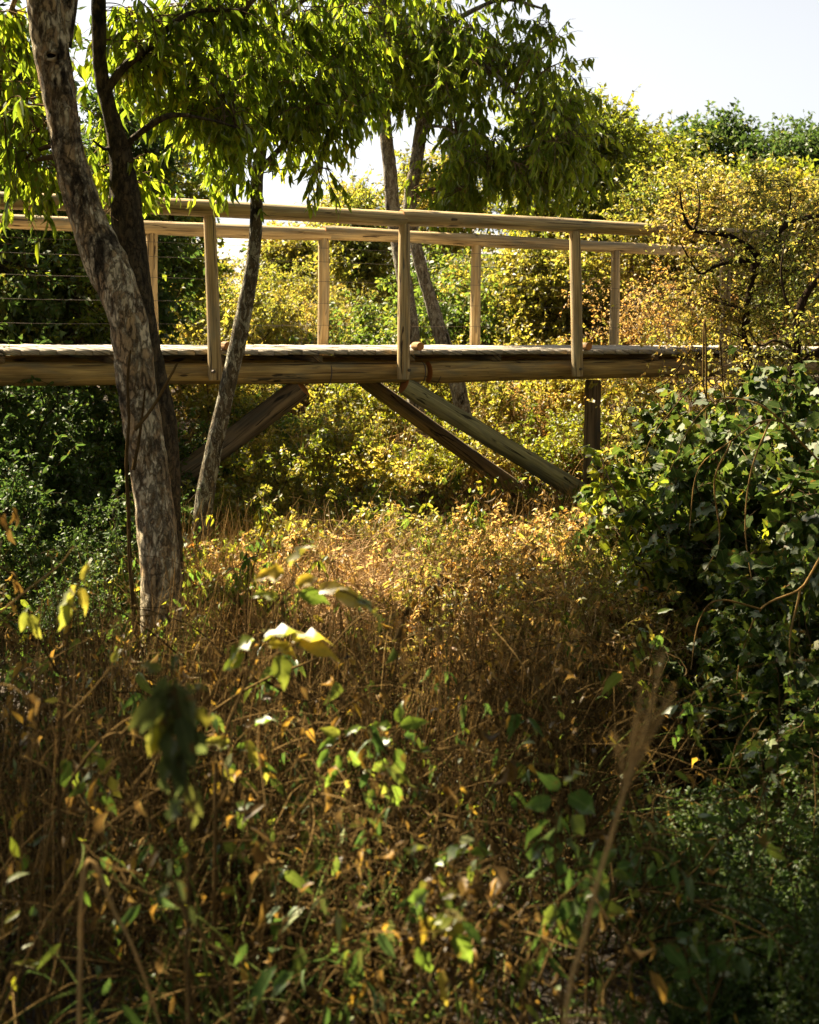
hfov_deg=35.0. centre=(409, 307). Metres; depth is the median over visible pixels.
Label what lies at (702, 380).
dry creeper
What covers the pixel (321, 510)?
gully weed
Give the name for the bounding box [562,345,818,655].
broad leaved bush
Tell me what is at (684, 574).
broad leaved bush
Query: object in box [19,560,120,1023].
yellow leaved weed
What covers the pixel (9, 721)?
dead weed
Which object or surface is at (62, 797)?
forked twig
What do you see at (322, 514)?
gully weed
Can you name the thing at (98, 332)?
dark tree
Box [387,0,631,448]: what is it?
pale tree
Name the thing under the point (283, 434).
green shrub
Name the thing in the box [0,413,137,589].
dark shrub
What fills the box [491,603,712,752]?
gully weed
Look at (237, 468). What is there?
green shrub
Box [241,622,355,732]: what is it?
gully weed
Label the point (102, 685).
dead weed
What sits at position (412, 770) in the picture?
undergrowth
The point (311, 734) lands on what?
weed
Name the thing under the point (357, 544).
straw tangle
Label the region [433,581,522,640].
gully weed
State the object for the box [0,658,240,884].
dead weed
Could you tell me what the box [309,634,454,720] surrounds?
dead weed
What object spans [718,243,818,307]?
golden shrub
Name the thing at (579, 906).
leafy weed
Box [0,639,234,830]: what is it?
dead weed
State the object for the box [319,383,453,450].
green shrub
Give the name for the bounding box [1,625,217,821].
dead weed
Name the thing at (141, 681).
dead weed
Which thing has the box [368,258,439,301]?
green shrub
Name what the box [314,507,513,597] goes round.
rusty brush
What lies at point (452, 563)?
gully weed
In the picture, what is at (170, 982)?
dead weed
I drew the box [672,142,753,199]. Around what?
olive tree
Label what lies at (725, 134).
round green tree
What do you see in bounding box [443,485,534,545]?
gully weed
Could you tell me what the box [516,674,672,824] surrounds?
dead weed
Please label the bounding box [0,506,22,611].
dry orange spray
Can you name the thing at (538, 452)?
green shrub
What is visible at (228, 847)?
dead weed
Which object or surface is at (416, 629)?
rusty brush
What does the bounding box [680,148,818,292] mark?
yellow tree
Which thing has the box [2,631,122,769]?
dead weed
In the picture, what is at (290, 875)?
weed
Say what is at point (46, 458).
dark shrub
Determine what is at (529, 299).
yellow tree
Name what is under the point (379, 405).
golden shrub
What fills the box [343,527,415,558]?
gully weed
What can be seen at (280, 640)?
dead weed
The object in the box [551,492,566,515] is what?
gully weed
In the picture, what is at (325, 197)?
yellow tree
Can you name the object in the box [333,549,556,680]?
rusty brush
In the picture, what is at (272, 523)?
green shrub
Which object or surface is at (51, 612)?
dark shrub
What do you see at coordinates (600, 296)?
golden shrub
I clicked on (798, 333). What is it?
dark stemmed bush
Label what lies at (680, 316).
golden shrub
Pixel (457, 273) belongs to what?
golden shrub
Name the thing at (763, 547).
green shrub
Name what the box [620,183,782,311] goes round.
golden shrub
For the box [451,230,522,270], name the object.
golden shrub
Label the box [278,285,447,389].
green shrub
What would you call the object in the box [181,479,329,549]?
green shrub
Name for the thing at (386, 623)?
rusty brush
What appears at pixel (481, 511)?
gully weed
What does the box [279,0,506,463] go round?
pale tree
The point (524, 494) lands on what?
gully weed
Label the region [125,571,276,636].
gully weed
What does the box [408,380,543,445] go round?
green shrub
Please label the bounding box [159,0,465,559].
slender tree
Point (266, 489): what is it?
green shrub
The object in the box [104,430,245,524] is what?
dark shrub
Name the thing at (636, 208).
yellow tree
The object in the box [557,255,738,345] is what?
withered shrub
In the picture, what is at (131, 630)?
gully weed
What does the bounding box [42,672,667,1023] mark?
dead weed
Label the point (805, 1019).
dark shrub
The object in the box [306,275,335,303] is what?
golden shrub
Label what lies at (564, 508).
gully weed
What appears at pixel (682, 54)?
sky
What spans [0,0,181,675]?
leaning tree
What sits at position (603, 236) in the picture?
golden shrub
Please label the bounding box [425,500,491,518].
gully weed
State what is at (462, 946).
leafy weed
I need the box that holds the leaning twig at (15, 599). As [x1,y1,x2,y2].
[0,546,73,612]
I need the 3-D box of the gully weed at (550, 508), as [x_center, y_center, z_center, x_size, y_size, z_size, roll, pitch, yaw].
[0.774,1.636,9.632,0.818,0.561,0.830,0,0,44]
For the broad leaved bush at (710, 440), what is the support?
on the ground at (532, 984)
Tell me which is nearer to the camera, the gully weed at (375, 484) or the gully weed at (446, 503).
the gully weed at (446, 503)
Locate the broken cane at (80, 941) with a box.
[77,858,160,1023]
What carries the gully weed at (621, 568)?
on the ground at (532, 984)
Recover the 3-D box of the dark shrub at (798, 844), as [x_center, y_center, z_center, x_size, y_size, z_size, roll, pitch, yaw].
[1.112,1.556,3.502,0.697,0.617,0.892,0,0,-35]
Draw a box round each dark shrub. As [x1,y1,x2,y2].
[0,315,128,564]
[0,319,242,508]
[0,327,123,461]
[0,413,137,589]
[0,425,220,551]
[0,439,120,646]
[0,503,134,649]
[0,556,140,671]
[1,488,223,604]
[47,385,243,499]
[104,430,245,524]
[580,775,818,977]
[586,770,717,884]
[633,908,816,1023]
[641,841,818,1023]
[648,762,818,909]
[671,802,818,979]
[683,752,818,851]
[701,894,818,1023]
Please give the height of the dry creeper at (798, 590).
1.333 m
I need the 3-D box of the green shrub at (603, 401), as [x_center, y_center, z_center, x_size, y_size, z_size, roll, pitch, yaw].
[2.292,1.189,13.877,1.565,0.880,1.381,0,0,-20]
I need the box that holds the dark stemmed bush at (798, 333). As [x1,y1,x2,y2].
[697,209,818,402]
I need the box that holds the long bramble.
[112,598,390,944]
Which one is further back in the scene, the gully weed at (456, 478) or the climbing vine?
the gully weed at (456, 478)
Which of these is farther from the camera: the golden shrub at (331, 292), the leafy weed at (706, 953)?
the golden shrub at (331, 292)
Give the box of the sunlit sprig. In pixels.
[206,546,382,1023]
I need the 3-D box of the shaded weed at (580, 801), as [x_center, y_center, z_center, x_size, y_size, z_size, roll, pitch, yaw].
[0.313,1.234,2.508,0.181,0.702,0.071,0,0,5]
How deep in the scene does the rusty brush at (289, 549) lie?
7.25 m
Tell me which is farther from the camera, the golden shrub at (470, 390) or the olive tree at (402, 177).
the olive tree at (402, 177)
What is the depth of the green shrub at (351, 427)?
12.75 m
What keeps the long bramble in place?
on the ground at (532, 984)
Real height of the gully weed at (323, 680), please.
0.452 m
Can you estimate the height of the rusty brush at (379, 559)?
0.806 m
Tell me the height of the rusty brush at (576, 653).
0.806 m
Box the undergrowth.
[0,466,818,1023]
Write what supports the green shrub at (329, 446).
on the ground at (532, 984)
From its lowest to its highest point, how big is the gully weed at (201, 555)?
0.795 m
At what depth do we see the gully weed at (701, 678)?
6.59 m
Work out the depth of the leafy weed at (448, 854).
2.60 m
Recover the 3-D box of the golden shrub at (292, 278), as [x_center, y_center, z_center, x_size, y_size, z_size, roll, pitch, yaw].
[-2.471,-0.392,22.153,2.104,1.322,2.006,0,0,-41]
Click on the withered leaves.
(462, 887)
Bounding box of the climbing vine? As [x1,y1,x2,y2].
[125,350,177,672]
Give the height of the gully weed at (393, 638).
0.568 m
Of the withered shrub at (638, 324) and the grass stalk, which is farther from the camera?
the withered shrub at (638, 324)
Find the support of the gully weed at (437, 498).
on the ground at (532, 984)
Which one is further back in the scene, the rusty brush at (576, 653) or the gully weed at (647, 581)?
the gully weed at (647, 581)
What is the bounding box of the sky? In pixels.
[0,0,818,238]
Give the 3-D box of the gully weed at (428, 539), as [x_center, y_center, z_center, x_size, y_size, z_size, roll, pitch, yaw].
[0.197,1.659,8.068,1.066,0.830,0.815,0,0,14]
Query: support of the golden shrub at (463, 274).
on the ground at (532, 984)
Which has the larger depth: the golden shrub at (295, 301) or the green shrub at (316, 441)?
the golden shrub at (295, 301)
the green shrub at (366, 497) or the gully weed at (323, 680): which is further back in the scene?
the green shrub at (366, 497)
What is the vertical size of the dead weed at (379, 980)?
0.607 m
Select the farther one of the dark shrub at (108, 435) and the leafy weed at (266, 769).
the dark shrub at (108, 435)
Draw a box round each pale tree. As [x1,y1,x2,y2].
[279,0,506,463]
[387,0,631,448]
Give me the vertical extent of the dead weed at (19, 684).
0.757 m
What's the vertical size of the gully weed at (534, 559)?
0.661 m
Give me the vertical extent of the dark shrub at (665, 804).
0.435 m
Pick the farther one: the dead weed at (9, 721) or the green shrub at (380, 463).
the green shrub at (380, 463)
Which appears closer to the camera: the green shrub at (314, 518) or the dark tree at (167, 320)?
the green shrub at (314, 518)
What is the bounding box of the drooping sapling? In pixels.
[128,652,215,1023]
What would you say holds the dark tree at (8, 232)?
on the ground at (532, 984)
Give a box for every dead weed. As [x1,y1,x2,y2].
[0,594,170,786]
[0,605,86,769]
[0,613,124,733]
[0,617,269,857]
[0,630,234,972]
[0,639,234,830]
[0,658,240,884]
[0,676,124,791]
[0,678,88,826]
[0,706,97,890]
[0,730,52,917]
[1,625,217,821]
[1,645,142,794]
[1,699,693,1023]
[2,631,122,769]
[13,671,313,986]
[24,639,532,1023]
[24,664,179,756]
[31,681,200,833]
[37,842,265,1023]
[39,648,232,747]
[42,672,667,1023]
[44,653,208,737]
[54,685,410,958]
[55,666,397,1011]
[86,829,412,1023]
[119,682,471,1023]
[145,785,461,999]
[189,604,351,785]
[200,633,394,775]
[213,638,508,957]
[228,675,318,758]
[252,738,569,1023]
[289,650,493,766]
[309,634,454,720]
[313,853,739,1023]
[354,652,443,766]
[385,616,566,774]
[396,664,606,833]
[403,672,818,1018]
[440,688,629,813]
[458,614,686,852]
[489,692,729,842]
[492,868,734,1023]
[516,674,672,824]
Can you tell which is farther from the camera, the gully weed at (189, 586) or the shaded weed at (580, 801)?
the gully weed at (189, 586)
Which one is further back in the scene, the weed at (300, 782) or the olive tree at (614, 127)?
the olive tree at (614, 127)
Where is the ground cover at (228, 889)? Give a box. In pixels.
[0,337,817,1023]
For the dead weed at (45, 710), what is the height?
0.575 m
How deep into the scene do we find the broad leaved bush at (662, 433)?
9.17 m
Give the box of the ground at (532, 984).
[0,266,818,1023]
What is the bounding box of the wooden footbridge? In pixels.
[0,192,818,512]
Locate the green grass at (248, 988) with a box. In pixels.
[0,608,818,1023]
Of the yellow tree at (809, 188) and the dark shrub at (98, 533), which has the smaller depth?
the dark shrub at (98, 533)
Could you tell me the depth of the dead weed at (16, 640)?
4.24 m
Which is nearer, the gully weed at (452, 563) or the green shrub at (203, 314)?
the gully weed at (452, 563)
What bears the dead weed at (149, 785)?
on the ground at (532, 984)
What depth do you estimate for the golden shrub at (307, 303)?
17.74 m
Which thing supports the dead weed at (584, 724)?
on the ground at (532, 984)
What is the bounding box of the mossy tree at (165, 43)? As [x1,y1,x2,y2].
[56,0,311,613]
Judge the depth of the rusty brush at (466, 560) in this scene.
6.60 m
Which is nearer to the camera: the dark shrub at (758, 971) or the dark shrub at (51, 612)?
the dark shrub at (758, 971)
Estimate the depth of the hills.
893.50 m
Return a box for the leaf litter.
[0,561,807,1023]
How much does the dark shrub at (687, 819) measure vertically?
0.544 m
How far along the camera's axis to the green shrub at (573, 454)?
13.05 m
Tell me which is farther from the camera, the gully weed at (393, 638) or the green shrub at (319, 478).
the green shrub at (319, 478)
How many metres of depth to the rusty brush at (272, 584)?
6.66 m
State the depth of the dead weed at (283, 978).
2.48 m
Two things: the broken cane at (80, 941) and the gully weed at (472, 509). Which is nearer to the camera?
the broken cane at (80, 941)
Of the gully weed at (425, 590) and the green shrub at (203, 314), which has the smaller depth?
the gully weed at (425, 590)
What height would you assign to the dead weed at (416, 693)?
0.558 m
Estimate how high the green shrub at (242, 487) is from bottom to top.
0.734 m
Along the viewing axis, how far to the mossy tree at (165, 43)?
6.94 m
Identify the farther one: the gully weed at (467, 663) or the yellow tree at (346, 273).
the yellow tree at (346, 273)
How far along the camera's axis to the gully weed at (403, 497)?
9.18 m
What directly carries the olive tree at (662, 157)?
on the ground at (532, 984)
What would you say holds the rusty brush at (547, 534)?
on the ground at (532, 984)
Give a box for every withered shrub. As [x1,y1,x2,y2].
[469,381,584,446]
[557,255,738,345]
[614,170,678,276]
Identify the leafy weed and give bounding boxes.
[57,740,121,905]
[209,715,277,1023]
[405,843,472,1023]
[409,843,494,1023]
[565,856,634,1023]
[629,608,672,810]
[662,691,726,877]
[663,921,750,1023]
[689,813,730,934]
[739,751,776,873]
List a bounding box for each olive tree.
[369,138,515,274]
[481,59,670,264]
[591,109,720,210]
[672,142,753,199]
[703,149,818,201]
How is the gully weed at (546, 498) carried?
on the ground at (532, 984)
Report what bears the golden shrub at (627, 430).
on the ground at (532, 984)
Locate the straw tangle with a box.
[193,483,683,703]
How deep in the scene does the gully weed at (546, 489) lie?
10.07 m
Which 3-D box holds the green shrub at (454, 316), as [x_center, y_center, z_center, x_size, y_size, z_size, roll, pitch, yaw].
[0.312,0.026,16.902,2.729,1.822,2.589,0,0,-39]
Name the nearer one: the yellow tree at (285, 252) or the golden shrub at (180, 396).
the golden shrub at (180, 396)
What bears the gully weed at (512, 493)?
on the ground at (532, 984)
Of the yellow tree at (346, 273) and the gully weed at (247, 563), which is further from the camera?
the yellow tree at (346, 273)
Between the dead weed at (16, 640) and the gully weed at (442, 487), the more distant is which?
the gully weed at (442, 487)
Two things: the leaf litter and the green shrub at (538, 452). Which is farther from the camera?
the green shrub at (538, 452)
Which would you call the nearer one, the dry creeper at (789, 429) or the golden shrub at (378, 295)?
the dry creeper at (789, 429)
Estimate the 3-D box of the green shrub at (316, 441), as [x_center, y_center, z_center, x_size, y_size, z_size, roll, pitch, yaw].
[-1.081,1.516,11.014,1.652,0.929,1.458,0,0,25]
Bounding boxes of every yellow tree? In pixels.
[217,246,243,289]
[235,220,334,302]
[292,169,388,272]
[306,163,412,322]
[461,206,642,344]
[581,146,781,294]
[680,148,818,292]
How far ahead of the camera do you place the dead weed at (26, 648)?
4.78 m
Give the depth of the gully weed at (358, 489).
10.22 m
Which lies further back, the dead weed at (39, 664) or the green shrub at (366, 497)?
the green shrub at (366, 497)
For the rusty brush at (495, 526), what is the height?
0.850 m
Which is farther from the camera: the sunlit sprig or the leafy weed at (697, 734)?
the leafy weed at (697, 734)
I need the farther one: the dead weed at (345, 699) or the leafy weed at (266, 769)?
the dead weed at (345, 699)
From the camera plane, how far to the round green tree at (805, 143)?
31.95 m
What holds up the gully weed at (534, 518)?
on the ground at (532, 984)
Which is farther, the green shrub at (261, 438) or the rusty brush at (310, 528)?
the green shrub at (261, 438)
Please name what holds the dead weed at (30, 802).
on the ground at (532, 984)
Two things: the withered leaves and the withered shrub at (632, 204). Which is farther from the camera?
the withered shrub at (632, 204)
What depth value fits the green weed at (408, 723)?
2.80 m
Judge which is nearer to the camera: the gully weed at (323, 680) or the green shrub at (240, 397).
the gully weed at (323, 680)
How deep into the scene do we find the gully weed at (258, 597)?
6.72 m
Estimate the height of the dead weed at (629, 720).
0.616 m
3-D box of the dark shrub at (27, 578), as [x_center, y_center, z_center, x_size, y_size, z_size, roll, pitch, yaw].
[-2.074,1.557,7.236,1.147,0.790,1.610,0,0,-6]
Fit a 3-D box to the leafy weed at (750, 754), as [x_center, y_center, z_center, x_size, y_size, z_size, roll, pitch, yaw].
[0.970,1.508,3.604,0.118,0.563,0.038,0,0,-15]
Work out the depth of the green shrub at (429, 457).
12.42 m
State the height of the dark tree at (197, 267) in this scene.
3.947 m
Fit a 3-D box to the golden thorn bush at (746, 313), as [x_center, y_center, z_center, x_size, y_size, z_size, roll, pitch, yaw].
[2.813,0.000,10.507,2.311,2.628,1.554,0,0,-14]
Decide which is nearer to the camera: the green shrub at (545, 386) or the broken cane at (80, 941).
the broken cane at (80, 941)
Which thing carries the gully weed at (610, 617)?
on the ground at (532, 984)
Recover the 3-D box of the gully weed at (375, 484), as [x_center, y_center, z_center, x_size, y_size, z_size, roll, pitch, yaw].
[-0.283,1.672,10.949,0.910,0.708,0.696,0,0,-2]
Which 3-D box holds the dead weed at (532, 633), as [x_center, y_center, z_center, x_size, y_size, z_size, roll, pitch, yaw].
[0.398,1.592,4.755,1.064,0.866,1.248,0,0,22]
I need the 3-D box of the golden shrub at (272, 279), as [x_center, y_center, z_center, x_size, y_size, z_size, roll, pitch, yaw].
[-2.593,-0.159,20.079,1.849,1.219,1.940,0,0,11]
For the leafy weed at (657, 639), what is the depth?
4.80 m
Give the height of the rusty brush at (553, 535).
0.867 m
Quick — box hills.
[196,231,523,290]
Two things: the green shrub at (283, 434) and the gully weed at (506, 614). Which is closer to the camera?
the gully weed at (506, 614)
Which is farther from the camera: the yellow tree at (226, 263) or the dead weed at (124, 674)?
the yellow tree at (226, 263)
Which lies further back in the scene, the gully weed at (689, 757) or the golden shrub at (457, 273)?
the golden shrub at (457, 273)
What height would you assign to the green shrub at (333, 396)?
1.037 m
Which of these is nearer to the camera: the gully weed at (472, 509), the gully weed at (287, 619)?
the gully weed at (287, 619)
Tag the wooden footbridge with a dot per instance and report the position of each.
(372, 370)
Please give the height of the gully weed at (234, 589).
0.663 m
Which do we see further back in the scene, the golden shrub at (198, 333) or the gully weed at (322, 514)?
the golden shrub at (198, 333)
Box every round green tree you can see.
[587,113,667,204]
[651,97,769,176]
[715,109,818,176]
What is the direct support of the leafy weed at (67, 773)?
on the ground at (532, 984)
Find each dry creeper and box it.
[610,318,729,467]
[660,558,818,739]
[670,397,818,579]
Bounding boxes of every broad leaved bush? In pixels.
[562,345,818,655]
[568,364,818,589]
[604,366,809,499]
[618,557,818,811]
[623,530,795,703]
[686,670,818,864]
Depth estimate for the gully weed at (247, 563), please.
6.40 m
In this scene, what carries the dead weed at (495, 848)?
on the ground at (532, 984)
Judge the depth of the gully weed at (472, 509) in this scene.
8.55 m
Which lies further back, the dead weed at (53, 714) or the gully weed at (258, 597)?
the gully weed at (258, 597)
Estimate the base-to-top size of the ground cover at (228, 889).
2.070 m
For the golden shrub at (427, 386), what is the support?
on the ground at (532, 984)
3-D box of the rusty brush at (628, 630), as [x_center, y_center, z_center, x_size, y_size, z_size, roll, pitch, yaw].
[0.915,1.729,6.518,1.070,0.867,1.244,0,0,34]
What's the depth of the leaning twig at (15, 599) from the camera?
3.00 m
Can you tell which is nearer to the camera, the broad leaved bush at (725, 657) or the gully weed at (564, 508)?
the broad leaved bush at (725, 657)
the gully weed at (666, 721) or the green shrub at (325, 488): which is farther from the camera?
the green shrub at (325, 488)
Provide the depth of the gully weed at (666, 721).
5.77 m
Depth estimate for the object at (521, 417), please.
14.07 m
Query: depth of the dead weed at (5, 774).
4.39 m
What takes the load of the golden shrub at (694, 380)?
on the ground at (532, 984)
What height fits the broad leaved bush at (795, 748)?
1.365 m
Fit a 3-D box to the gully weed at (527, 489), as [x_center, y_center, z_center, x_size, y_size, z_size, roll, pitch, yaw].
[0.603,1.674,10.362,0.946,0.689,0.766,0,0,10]
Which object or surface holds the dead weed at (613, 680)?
on the ground at (532, 984)
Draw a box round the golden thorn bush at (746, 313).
[610,147,818,414]
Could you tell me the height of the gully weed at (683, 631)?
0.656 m
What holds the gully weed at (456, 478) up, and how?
on the ground at (532, 984)
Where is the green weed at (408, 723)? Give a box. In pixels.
[317,701,428,1023]
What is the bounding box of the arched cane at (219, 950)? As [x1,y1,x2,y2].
[107,868,234,1023]
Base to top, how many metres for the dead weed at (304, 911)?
0.483 m
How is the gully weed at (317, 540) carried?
on the ground at (532, 984)
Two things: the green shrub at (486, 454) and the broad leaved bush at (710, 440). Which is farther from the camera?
the green shrub at (486, 454)
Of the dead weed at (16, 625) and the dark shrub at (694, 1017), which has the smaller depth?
the dark shrub at (694, 1017)
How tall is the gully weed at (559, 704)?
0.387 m
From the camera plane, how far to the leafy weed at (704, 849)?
3.20 m
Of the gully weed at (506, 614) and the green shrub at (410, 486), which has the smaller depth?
the gully weed at (506, 614)
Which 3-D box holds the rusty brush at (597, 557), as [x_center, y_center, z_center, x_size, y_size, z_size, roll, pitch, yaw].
[0.700,1.643,7.213,1.382,0.963,1.188,0,0,27]
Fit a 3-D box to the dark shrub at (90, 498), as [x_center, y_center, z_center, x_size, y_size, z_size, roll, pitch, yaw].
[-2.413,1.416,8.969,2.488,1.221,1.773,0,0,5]
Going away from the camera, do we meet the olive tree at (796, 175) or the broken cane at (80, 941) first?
the broken cane at (80, 941)
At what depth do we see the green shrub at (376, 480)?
9.04 m
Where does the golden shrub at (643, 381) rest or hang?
on the ground at (532, 984)
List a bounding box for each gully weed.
[90,599,317,727]
[102,534,330,647]
[104,521,228,608]
[115,560,318,667]
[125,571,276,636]
[182,562,309,652]
[182,585,291,651]
[195,502,368,569]
[208,571,307,630]
[213,564,337,618]
[219,509,323,538]
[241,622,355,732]
[242,582,385,688]
[276,499,415,551]
[277,533,349,557]
[286,500,353,519]
[291,654,338,725]
[297,504,457,606]
[305,486,380,504]
[331,610,470,695]
[336,470,423,503]
[337,560,493,644]
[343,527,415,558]
[346,487,443,538]
[363,490,452,528]
[380,512,523,569]
[383,567,505,690]
[390,469,498,507]
[401,485,471,513]
[409,494,562,561]
[410,508,486,549]
[414,492,476,515]
[414,508,512,545]
[415,479,471,504]
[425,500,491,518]
[431,643,524,729]
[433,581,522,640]
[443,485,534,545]
[467,594,550,634]
[471,476,535,505]
[473,486,569,540]
[478,485,546,538]
[482,483,547,514]
[488,539,604,608]
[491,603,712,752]
[503,524,652,576]
[504,495,577,529]
[506,482,554,506]
[515,532,663,638]
[517,672,626,748]
[532,511,582,540]
[539,482,584,517]
[545,594,634,640]
[547,543,632,605]
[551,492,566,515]
[552,503,582,527]
[554,633,739,783]
[556,653,698,771]
[578,591,712,700]
[586,632,704,712]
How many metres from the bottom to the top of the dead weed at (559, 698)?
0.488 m
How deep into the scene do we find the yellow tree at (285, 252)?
23.64 m
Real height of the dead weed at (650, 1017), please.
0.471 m
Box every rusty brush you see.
[182,561,338,619]
[185,533,287,582]
[217,508,360,567]
[251,527,421,615]
[254,616,488,747]
[285,539,482,669]
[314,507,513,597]
[331,497,489,553]
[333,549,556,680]
[359,600,602,773]
[412,497,601,596]
[415,532,655,651]
[445,501,588,562]
[448,515,656,638]
[461,599,684,769]
[464,574,706,694]
[537,512,660,563]
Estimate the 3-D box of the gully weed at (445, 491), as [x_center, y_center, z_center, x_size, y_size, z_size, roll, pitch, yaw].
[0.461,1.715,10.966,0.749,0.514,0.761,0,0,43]
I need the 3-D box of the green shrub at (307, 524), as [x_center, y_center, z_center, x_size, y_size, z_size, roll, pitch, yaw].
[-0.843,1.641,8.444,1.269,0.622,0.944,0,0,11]
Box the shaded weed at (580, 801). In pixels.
[525,770,617,1023]
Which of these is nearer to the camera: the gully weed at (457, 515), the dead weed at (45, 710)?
the dead weed at (45, 710)
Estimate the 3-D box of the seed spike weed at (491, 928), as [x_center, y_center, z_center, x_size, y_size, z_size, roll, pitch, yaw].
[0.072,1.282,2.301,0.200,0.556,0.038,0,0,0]
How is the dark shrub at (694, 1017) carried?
on the ground at (532, 984)
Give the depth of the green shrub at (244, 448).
12.11 m
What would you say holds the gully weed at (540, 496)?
on the ground at (532, 984)
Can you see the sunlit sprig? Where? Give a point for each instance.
(310, 641)
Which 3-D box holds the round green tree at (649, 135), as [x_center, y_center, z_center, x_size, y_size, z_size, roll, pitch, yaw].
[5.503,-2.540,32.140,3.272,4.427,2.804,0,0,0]
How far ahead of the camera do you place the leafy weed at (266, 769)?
2.90 m
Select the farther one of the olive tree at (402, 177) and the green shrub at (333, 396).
the olive tree at (402, 177)
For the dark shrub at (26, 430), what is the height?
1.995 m
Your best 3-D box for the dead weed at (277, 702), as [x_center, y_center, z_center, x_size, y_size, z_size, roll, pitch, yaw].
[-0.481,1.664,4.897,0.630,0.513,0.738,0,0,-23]
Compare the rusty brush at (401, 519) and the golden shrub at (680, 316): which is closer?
the rusty brush at (401, 519)
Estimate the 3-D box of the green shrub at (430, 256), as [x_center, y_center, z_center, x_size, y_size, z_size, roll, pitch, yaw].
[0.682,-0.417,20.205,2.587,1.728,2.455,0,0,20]
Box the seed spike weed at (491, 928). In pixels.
[398,875,505,1023]
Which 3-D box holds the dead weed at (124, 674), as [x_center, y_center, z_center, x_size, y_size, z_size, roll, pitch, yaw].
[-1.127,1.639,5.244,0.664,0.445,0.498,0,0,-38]
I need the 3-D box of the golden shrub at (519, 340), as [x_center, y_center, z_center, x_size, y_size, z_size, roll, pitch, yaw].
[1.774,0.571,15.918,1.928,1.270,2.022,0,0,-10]
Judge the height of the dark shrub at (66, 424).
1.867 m
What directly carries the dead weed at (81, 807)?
on the ground at (532, 984)
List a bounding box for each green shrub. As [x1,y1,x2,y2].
[174,287,233,343]
[178,384,321,456]
[180,384,342,463]
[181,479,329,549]
[184,423,306,467]
[185,280,255,337]
[186,451,307,515]
[186,477,368,545]
[191,439,286,493]
[191,511,316,569]
[221,441,444,509]
[221,468,409,534]
[227,477,357,526]
[230,428,383,500]
[245,517,345,554]
[249,415,386,473]
[269,383,390,446]
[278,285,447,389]
[281,478,441,536]
[305,402,424,481]
[307,482,458,536]
[313,517,394,544]
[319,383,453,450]
[325,445,450,496]
[329,247,544,344]
[367,228,513,305]
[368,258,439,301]
[376,476,462,506]
[382,432,476,490]
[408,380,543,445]
[413,423,553,492]
[474,378,624,443]
[478,403,614,486]
[539,378,667,448]
[540,410,628,478]
[542,444,818,674]
[579,463,818,688]
[732,268,818,345]
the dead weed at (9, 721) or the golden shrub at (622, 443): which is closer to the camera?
the dead weed at (9, 721)
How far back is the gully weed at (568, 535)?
7.97 m
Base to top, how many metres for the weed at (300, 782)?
0.809 m
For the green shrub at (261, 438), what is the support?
on the ground at (532, 984)
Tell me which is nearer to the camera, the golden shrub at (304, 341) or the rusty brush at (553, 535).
the rusty brush at (553, 535)
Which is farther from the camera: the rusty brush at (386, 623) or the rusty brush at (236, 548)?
the rusty brush at (236, 548)
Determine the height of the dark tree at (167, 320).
4.393 m
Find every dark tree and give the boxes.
[0,0,135,431]
[0,211,170,448]
[1,165,108,387]
[74,54,219,427]
[135,77,246,342]
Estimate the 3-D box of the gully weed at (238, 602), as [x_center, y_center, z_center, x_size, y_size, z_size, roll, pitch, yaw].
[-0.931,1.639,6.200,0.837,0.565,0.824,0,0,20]
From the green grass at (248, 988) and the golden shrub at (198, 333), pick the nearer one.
the green grass at (248, 988)
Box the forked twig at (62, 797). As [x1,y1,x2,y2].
[19,685,185,1023]
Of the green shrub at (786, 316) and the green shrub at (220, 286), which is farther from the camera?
the green shrub at (220, 286)
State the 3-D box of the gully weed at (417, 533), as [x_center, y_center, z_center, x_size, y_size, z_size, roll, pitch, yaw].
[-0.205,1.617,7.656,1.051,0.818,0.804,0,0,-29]
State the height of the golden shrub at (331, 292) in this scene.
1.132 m
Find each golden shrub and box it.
[160,275,316,392]
[167,317,282,426]
[188,274,315,344]
[205,258,305,309]
[222,250,317,312]
[252,304,390,412]
[291,280,390,344]
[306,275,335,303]
[313,276,396,313]
[323,383,424,426]
[330,266,419,331]
[375,318,525,418]
[428,233,606,343]
[432,381,525,408]
[437,254,544,336]
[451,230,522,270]
[469,307,623,394]
[513,239,687,341]
[554,187,637,268]
[569,315,688,411]
[584,348,784,496]
[600,428,650,497]
[605,350,813,464]
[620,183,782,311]
[642,300,767,345]
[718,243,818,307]
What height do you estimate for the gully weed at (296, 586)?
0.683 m
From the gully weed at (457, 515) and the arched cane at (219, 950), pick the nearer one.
the arched cane at (219, 950)
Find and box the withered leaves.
[0,499,818,1023]
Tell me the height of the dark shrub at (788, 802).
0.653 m
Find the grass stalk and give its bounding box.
[563,643,676,1023]
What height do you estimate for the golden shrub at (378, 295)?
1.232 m
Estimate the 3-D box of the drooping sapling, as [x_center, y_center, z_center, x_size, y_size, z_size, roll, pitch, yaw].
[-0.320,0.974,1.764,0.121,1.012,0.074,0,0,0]
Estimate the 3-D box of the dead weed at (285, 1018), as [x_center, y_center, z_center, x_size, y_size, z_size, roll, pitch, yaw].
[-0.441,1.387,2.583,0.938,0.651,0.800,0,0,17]
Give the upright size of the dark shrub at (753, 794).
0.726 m
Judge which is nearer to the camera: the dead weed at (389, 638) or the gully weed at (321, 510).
the dead weed at (389, 638)
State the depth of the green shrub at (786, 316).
14.69 m
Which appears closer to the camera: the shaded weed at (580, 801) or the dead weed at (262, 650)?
the shaded weed at (580, 801)

